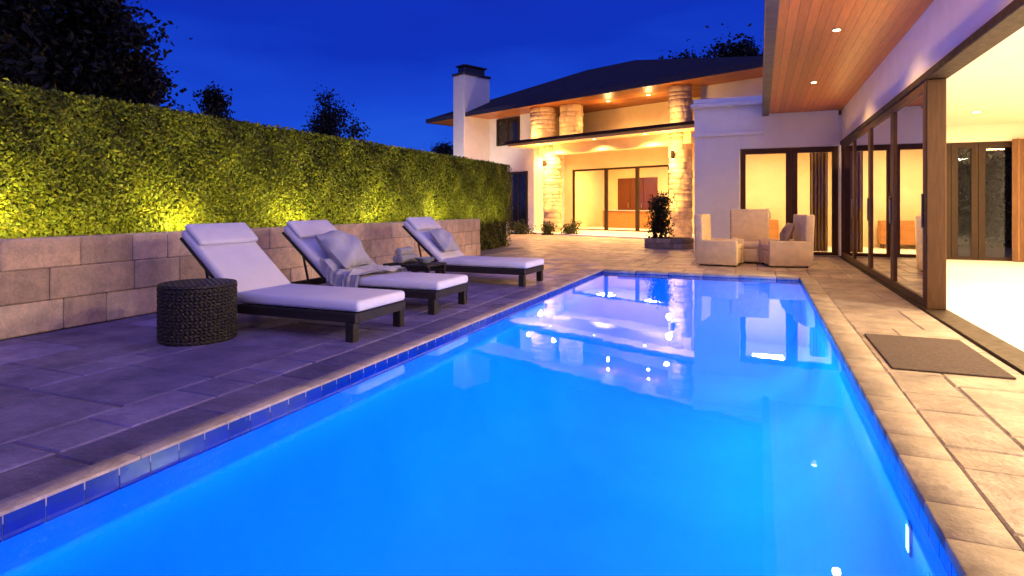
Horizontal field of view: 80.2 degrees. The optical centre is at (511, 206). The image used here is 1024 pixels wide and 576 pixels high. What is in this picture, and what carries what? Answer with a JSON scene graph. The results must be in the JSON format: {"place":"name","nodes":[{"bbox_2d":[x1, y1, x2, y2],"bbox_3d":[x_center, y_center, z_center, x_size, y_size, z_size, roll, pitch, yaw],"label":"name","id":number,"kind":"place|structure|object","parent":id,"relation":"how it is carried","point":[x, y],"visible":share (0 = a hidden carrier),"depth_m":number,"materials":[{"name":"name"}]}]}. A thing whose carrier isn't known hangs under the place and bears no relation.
{"place":"outdoors","nodes":[
{"label":"outdoors","id":0,"kind":"place"},
{"bbox_2d":[53,0,763,152],"label":"sky","id":1,"kind":"structure","parent":0,"point":[396,61],"materials":[{"name":"blue"}]},
{"bbox_2d":[0,233,1023,551],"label":"patio","id":2,"kind":"structure","parent":0,"point":[140,375],"depth_m":4.45,"materials":[{"name":"beige stone"}]},
{"bbox_2d":[156,278,237,346],"bbox_3d":[-2.847,0.942,5.515,0.655,0.516,0.655,0,0,12],"label":"wicker stool","id":3,"kind":"object","parent":2,"relation":"on","point":[197,312],"visible":1,"depth_m":5.25,"materials":[{"name":"black wicker"}]},
{"bbox_2d":[0,219,479,339],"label":"retaining wall","id":4,"kind":"structure","parent":2,"relation":"on","point":[47,284],"depth_m":6.37,"materials":[{"name":"stone"}]},
{"bbox_2d":[180,222,404,342],"bbox_3d":[-2.226,0.690,6.125,2.210,1.020,0.830,0,0,22],"label":"sun lounger","id":5,"kind":"object","parent":2,"relation":"on","point":[265,286],"visible":0.91,"depth_m":6.04,"materials":[{"name":"white fabric"}]},
{"bbox_2d":[282,220,467,314],"bbox_3d":[-1.698,0.690,7.497,2.210,1.020,0.830,0,0,21],"label":"sun lounger","id":6,"kind":"object","parent":2,"relation":"on","point":[300,237],"visible":0.65,"depth_m":7.35,"materials":[{"name":"fabric"}]},
{"bbox_2d":[315,230,370,268],"bbox_3d":[-2.090,0.529,7.572,0.468,0.476,0.640,0,0,14],"label":"throw pillow","id":7,"kind":"object","parent":6,"relation":"on","point":[342,249],"visible":0.91,"depth_m":7.35,"materials":[{"name":"fabric"}]},
{"bbox_2d":[319,258,407,287],"bbox_3d":[-1.816,0.790,7.540,0.577,0.402,1.015,0,0,32],"label":"throw blanket","id":8,"kind":"object","parent":6,"relation":"on","point":[333,273],"visible":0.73,"depth_m":7.22,"materials":[{"name":"fabric"}]},
{"bbox_2d":[383,261,446,273],"bbox_3d":[-1.398,1.010,8.801,0.740,0.380,0.560,0,0,22],"label":"side table","id":9,"kind":"object","parent":2,"relation":"on","point":[416,266],"visible":0.59,"depth_m":8.59,"materials":[{"name":"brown wood"}]},
{"bbox_2d":[393,255,397,262],"bbox_3d":[-1.612,0.757,8.911,0.127,0.127,0.400,0,0,16],"label":"rolled towel","id":10,"kind":"object","parent":9,"relation":"on","point":[395,258],"visible":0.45,"depth_m":8.72,"materials":[{"name":"fabric"}]},
{"bbox_2d":[395,246,413,255],"bbox_3d":[-1.564,0.655,8.879,0.123,0.123,0.380,0,0,20],"label":"rolled towel","id":11,"kind":"object","parent":10,"relation":"on","point":[404,251],"visible":0.98,"depth_m":8.78,"materials":[{"name":"fabric"}]},
{"bbox_2d":[397,253,417,262],"bbox_3d":[-1.518,0.757,8.850,0.127,0.127,0.400,0,0,26],"label":"rolled towel","id":12,"kind":"object","parent":9,"relation":"on","point":[405,258],"visible":0.95,"depth_m":8.75,"materials":[{"name":"fabric"}]},
{"bbox_2d":[415,257,434,263],"bbox_3d":[-1.248,0.775,8.718,0.300,0.085,0.300,0,0,22],"label":"bowl","id":13,"kind":"object","parent":9,"relation":"on","point":[424,260],"visible":1,"depth_m":8.64,"materials":[{"name":"ceramic"}]},
{"bbox_2d":[402,217,543,286],"bbox_3d":[-0.641,0.690,9.875,2.210,1.020,0.830,0,0,23],"label":"sun lounger","id":14,"kind":"object","parent":2,"relation":"on","point":[416,229],"visible":0.81,"depth_m":9.66,"materials":[{"name":"fabric"}]},
{"bbox_2d":[428,228,459,251],"bbox_3d":[-1.109,0.545,9.979,0.347,0.371,0.500,0,0,22],"label":"throw pillow","id":15,"kind":"object","parent":14,"relation":"on","point":[443,239],"visible":1,"depth_m":9.82,"materials":[{"name":"fabric"}]},
{"bbox_2d":[508,219,536,233],"bbox_3d":[0.417,0.788,26.444,1.399,0.904,0.998,0,0,-15],"label":"shrub","id":16,"kind":"object","parent":2,"relation":"on","point":[522,229],"visible":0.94,"depth_m":26.27,"materials":[{"name":"green plant"}]},
{"bbox_2d":[540,221,556,234],"bbox_3d":[1.509,0.924,25.740,0.744,0.624,0.990,0,0,-6],"label":"shrub","id":17,"kind":"object","parent":2,"relation":"on","point":[548,229],"visible":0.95,"depth_m":25.52,"materials":[{"name":"green plant"}]},
{"bbox_2d":[559,219,581,234],"bbox_3d":[2.439,0.876,25.547,1.007,0.719,1.145,0,0,22],"label":"shrub","id":18,"kind":"object","parent":2,"relation":"on","point":[570,228],"visible":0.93,"depth_m":25.37,"materials":[{"name":"green plant"}]},
{"bbox_2d":[644,237,693,248],"bbox_3d":[4.569,1.051,17.685,1.191,0.292,0.800,0,0,36],"label":"stone planter","id":19,"kind":"object","parent":2,"relation":"on","point":[673,242],"visible":0.97,"depth_m":17.38,"materials":[{"name":"stone"}]},
{"bbox_2d":[641,190,675,237],"bbox_3d":[4.416,0.200,17.835,1.135,1.486,1.061,0,0,-30],"label":"shrub","id":20,"kind":"object","parent":19,"relation":"on","point":[660,220],"visible":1,"depth_m":17.63,"materials":[{"name":"green plant"}]},
{"bbox_2d":[694,214,743,266],"bbox_3d":[4.266,0.680,12.523,0.845,1.040,0.810,0,0,30],"label":"wicker armchair","id":21,"kind":"object","parent":2,"relation":"on","point":[712,251],"visible":1,"depth_m":12.27,"materials":[{"name":"beige wicker"}]},
{"bbox_2d":[730,209,770,261],"bbox_3d":[5.136,0.630,13.073,0.810,1.140,0.849,0,0,16],"label":"wicker armchair","id":22,"kind":"object","parent":2,"relation":"on","point":[750,227],"visible":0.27,"depth_m":13.28,"materials":[{"name":"beige wicker"}]},
{"bbox_2d":[690,96,841,255],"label":"guest wing","id":23,"kind":"structure","parent":2,"relation":"on","point":[747,155],"depth_m":15.56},
{"bbox_2d":[740,148,791,238],"bbox_3d":[6.380,-0.130,15.304,1.190,2.640,0.120,0,0,22],"label":"glass door","id":24,"kind":"structure","parent":23,"relation":"in","point":[788,151],"depth_m":15.17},
{"bbox_2d":[769,220,777,238],"bbox_3d":[7.408,0.789,18.416,1.200,0.780,0.440,0,0,22],"label":"sideboard","id":25,"kind":"object","parent":23,"relation":"on","point":[773,229],"visible":0.11,"depth_m":18.04,"materials":[{"name":"brown wood"}]},
{"bbox_2d":[792,146,837,255],"bbox_3d":[7.405,-0.130,14.885,1.016,2.640,0.120,0,0,22],"label":"glass door","id":26,"kind":"structure","parent":23,"relation":"in","point":[834,149],"depth_m":14.69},
{"bbox_2d":[810,152,827,251],"bbox_3d":[7.955,-0.115,15.763,0.420,2.570,0.100,0,0,22],"label":"curtain","id":27,"kind":"object","parent":23,"relation":"hanging from","point":[819,186],"visible":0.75,"depth_m":15.75,"materials":[{"name":"fabric"}]},
{"bbox_2d":[759,214,814,267],"bbox_3d":[5.513,0.680,12.234,0.845,1.040,0.810,0,0,8],"label":"wicker armchair","id":28,"kind":"object","parent":2,"relation":"on","point":[797,249],"visible":0.99,"depth_m":11.85,"materials":[{"name":"beige fabric"}]},
{"bbox_2d":[779,223,794,240],"bbox_3d":[5.532,0.540,12.256,0.245,0.426,0.460,0,0,8],"label":"throw pillow","id":29,"kind":"object","parent":28,"relation":"on","point":[787,231],"visible":0.88,"depth_m":12.10,"materials":[{"name":"beige fabric"}]},
{"bbox_2d":[865,333,1016,378],"bbox_3d":[3.386,1.190,4.936,0.740,0.012,1.300,0,0,22],"label":"door mat","id":30,"kind":"object","parent":2,"relation":"on","point":[946,356],"depth_m":4.80,"materials":[{"name":"brown fabric"}]},
{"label":"planter soil","id":31,"kind":"structure","parent":2,"relation":"on","visible":0},
{"bbox_2d":[0,78,512,250],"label":"clipped hedge","id":32,"kind":"object","parent":31,"relation":"on","point":[72,164],"visible":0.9,"depth_m":8.15,"materials":[{"name":"green plant"}]},
{"bbox_2d":[776,246,1011,277],"bbox_3d":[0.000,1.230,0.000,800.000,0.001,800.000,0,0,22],"label":"ground","id":33,"kind":"structure","parent":0,"point":[992,252],"depth_m":16.58,"materials":[{"name":"stone"}]},
{"bbox_2d":[0,0,123,91],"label":"garden tree","id":34,"kind":"object","parent":33,"relation":"on","point":[25,15],"visible":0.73,"depth_m":12.90,"materials":[{"name":"green plant"}]},
{"bbox_2d":[3,0,192,109],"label":"garden tree","id":35,"kind":"object","parent":33,"relation":"on","point":[134,76],"visible":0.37,"depth_m":14.75,"materials":[{"name":"green plant"}]},
{"bbox_2d":[160,81,234,123],"bbox_3d":[-12.634,-1.928,25.234,3.764,6.362,3.491,0,0,22],"label":"garden tree","id":36,"kind":"object","parent":33,"relation":"on","point":[214,102],"visible":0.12,"depth_m":24.91,"materials":[{"name":"green plant"}]},
{"bbox_2d":[301,83,370,140],"bbox_3d":[-10.688,-2.933,35.140,4.747,8.375,3.630,0,0,40],"label":"garden tree","id":37,"kind":"object","parent":33,"relation":"on","point":[328,122],"visible":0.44,"depth_m":34.66,"materials":[{"name":"green plant"}]},
{"bbox_2d":[430,138,452,155],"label":"garden tree","id":38,"kind":"object","parent":33,"relation":"on","point":[446,148],"visible":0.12,"depth_m":45.29,"materials":[{"name":"green plant"}]},
{"bbox_2d":[0,286,947,575],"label":"pool basin","id":39,"kind":"object","parent":33,"relation":"in","point":[586,430],"visible":0.96,"depth_m":5.07,"materials":[{"name":"liquid"}]},
{"bbox_2d":[0,271,957,575],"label":"pool tile band","id":40,"kind":"object","parent":39,"relation":"attached to","point":[28,517],"visible":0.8,"depth_m":3.23,"materials":[{"name":"blue tile"}]},
{"bbox_2d":[0,269,1023,575],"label":"pool coping","id":41,"kind":"object","parent":39,"relation":"on","point":[968,527],"visible":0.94,"depth_m":2.98,"materials":[{"name":"stone"}]},
{"bbox_2d":[573,273,806,294],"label":"water","id":42,"kind":"structure","parent":39,"relation":"in","point":[689,282],"depth_m":9.87,"materials":[{"name":"blue liquid"}]},
{"bbox_2d":[906,520,911,557],"bbox_3d":[1.792,1.500,2.747,0.015,0.140,0.070,0,0,22],"label":"pool light","id":43,"kind":"object","parent":39,"relation":"attached to","point":[908,537],"visible":1,"depth_m":2.73,"materials":[{"name":"glass"}]},
{"bbox_2d":[426,56,762,238],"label":"house","id":44,"kind":"structure","parent":33,"relation":"on","point":[585,147],"depth_m":27.24,"materials":[{"name":"paint"}]},
{"bbox_2d":[496,116,519,145],"bbox_3d":[-0.202,-3.725,30.298,0.060,1.350,1.650,0,0,-44],"label":"window","id":45,"kind":"structure","parent":44,"relation":"in","point":[507,129],"depth_m":30.28,"materials":[{"name":"brown glass"}]},
{"bbox_2d":[509,171,527,229],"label":"door","id":46,"kind":"structure","parent":44,"relation":"in","point":[519,193],"depth_m":29.71,"materials":[{"name":"blue glass"}]},
{"bbox_2d":[573,168,605,230],"bbox_3d":[3.753,-0.335,29.509,0.080,2.950,2.040,0,0,-44],"label":"glass door","id":47,"kind":"structure","parent":44,"relation":"in","point":[604,169],"depth_m":29.27,"materials":[{"name":"brown metal"}]},
{"bbox_2d":[606,166,636,231],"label":"glass door","id":48,"kind":"structure","parent":44,"relation":"in","point":[635,167],"depth_m":28.05,"materials":[{"name":"brown metal"}]},
{"bbox_2d":[618,178,629,209],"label":"panel door","id":49,"kind":"structure","parent":44,"relation":"in","point":[623,183],"depth_m":34.62,"materials":[{"name":"brown wood"}]},
{"bbox_2d":[601,210,666,228],"bbox_3d":[6.456,0.675,32.283,0.800,0.950,3.700,0,0,-44],"label":"kitchen counter","id":50,"kind":"object","parent":44,"relation":"on","point":[621,218],"visible":0.45,"depth_m":32.23,"materials":[{"name":"brown wood"}]},
{"bbox_2d":[630,178,643,209],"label":"panel door","id":51,"kind":"structure","parent":44,"relation":"in","point":[632,180],"depth_m":34.11,"materials":[{"name":"brown wood"}]},
{"bbox_2d":[644,177,657,209],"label":"panel door","id":52,"kind":"structure","parent":44,"relation":"in","point":[650,183],"depth_m":33.40,"materials":[{"name":"brown wood"}]},
{"bbox_2d":[637,165,668,232],"bbox_3d":[6.259,-0.335,26.897,0.080,2.950,1.680,0,0,-44],"label":"glass door","id":53,"kind":"structure","parent":44,"relation":"in","point":[638,167],"depth_m":27.42,"materials":[{"name":"brown metal"}]},
{"bbox_2d":[658,39,710,58],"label":"garden tree","id":54,"kind":"object","parent":33,"relation":"on","point":[684,55],"depth_m":48.13,"materials":[{"name":"green plant"}]},
{"bbox_2d":[703,23,762,57],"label":"garden tree","id":55,"kind":"object","parent":33,"relation":"on","point":[744,49],"visible":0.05,"depth_m":40.56,"materials":[{"name":"green plant"}]},
{"bbox_2d":[762,0,1023,374],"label":"pool wing","id":56,"kind":"structure","parent":33,"relation":"on","point":[919,93],"depth_m":8.44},
{"bbox_2d":[841,136,852,262],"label":"sliding door","id":57,"kind":"structure","parent":56,"relation":"in","point":[847,147],"depth_m":13.56,"materials":[{"name":"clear glass"}]},
{"bbox_2d":[853,124,868,272],"bbox_3d":[6.689,-0.140,11.646,0.075,2.630,1.980,0,0,22],"label":"sliding door","id":58,"kind":"structure","parent":56,"relation":"in","point":[860,139],"depth_m":11.69,"materials":[{"name":"clear glass"}]},
{"bbox_2d":[869,107,891,286],"bbox_3d":[5.933,-0.140,9.794,0.075,2.630,1.980,0,0,22],"label":"sliding door","id":59,"kind":"structure","parent":56,"relation":"in","point":[880,129],"depth_m":9.76,"materials":[{"name":"clear glass"}]},
{"bbox_2d":[892,83,923,305],"bbox_3d":[5.192,-0.140,7.980,0.075,2.630,1.900,0,0,22],"label":"sliding door","id":60,"kind":"structure","parent":56,"relation":"in","point":[908,113],"depth_m":7.93,"materials":[{"name":"clear glass"}]},
{"bbox_2d":[946,143,950,258],"bbox_3d":[9.397,-0.111,13.803,0.930,2.597,0.080,0,0,22],"label":"curtain","id":61,"kind":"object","parent":56,"relation":"in","point":[948,145],"depth_m":13.61,"materials":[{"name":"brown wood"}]},
{"bbox_2d":[951,142,977,259],"bbox_3d":[10.063,-0.111,13.531,0.490,2.597,0.080,0,0,22],"label":"garden door","id":62,"kind":"structure","parent":56,"relation":"in","point":[973,147],"depth_m":13.52,"materials":[{"name":"brown metal"}]},
{"bbox_2d":[978,141,1023,261],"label":"garden door","id":63,"kind":"structure","parent":56,"relation":"in","point":[981,145],"depth_m":13.37,"materials":[{"name":"brown metal"}]},
{"bbox_2d":[1012,138,1023,260],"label":"curtain","id":64,"kind":"object","parent":56,"relation":"hanging from","point":[1017,199],"visible":1,"depth_m":13.00,"materials":[{"name":"fabric"}]},
{"bbox_2d":[958,147,1011,248],"bbox_3d":[15.220,-0.800,17.839,9.675,4.175,1.464,0,0,22],"label":"garden hedge","id":65,"kind":"object","parent":33,"relation":"on","point":[998,197],"visible":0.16,"depth_m":18.09,"materials":[{"name":"green plant"}]}
]}

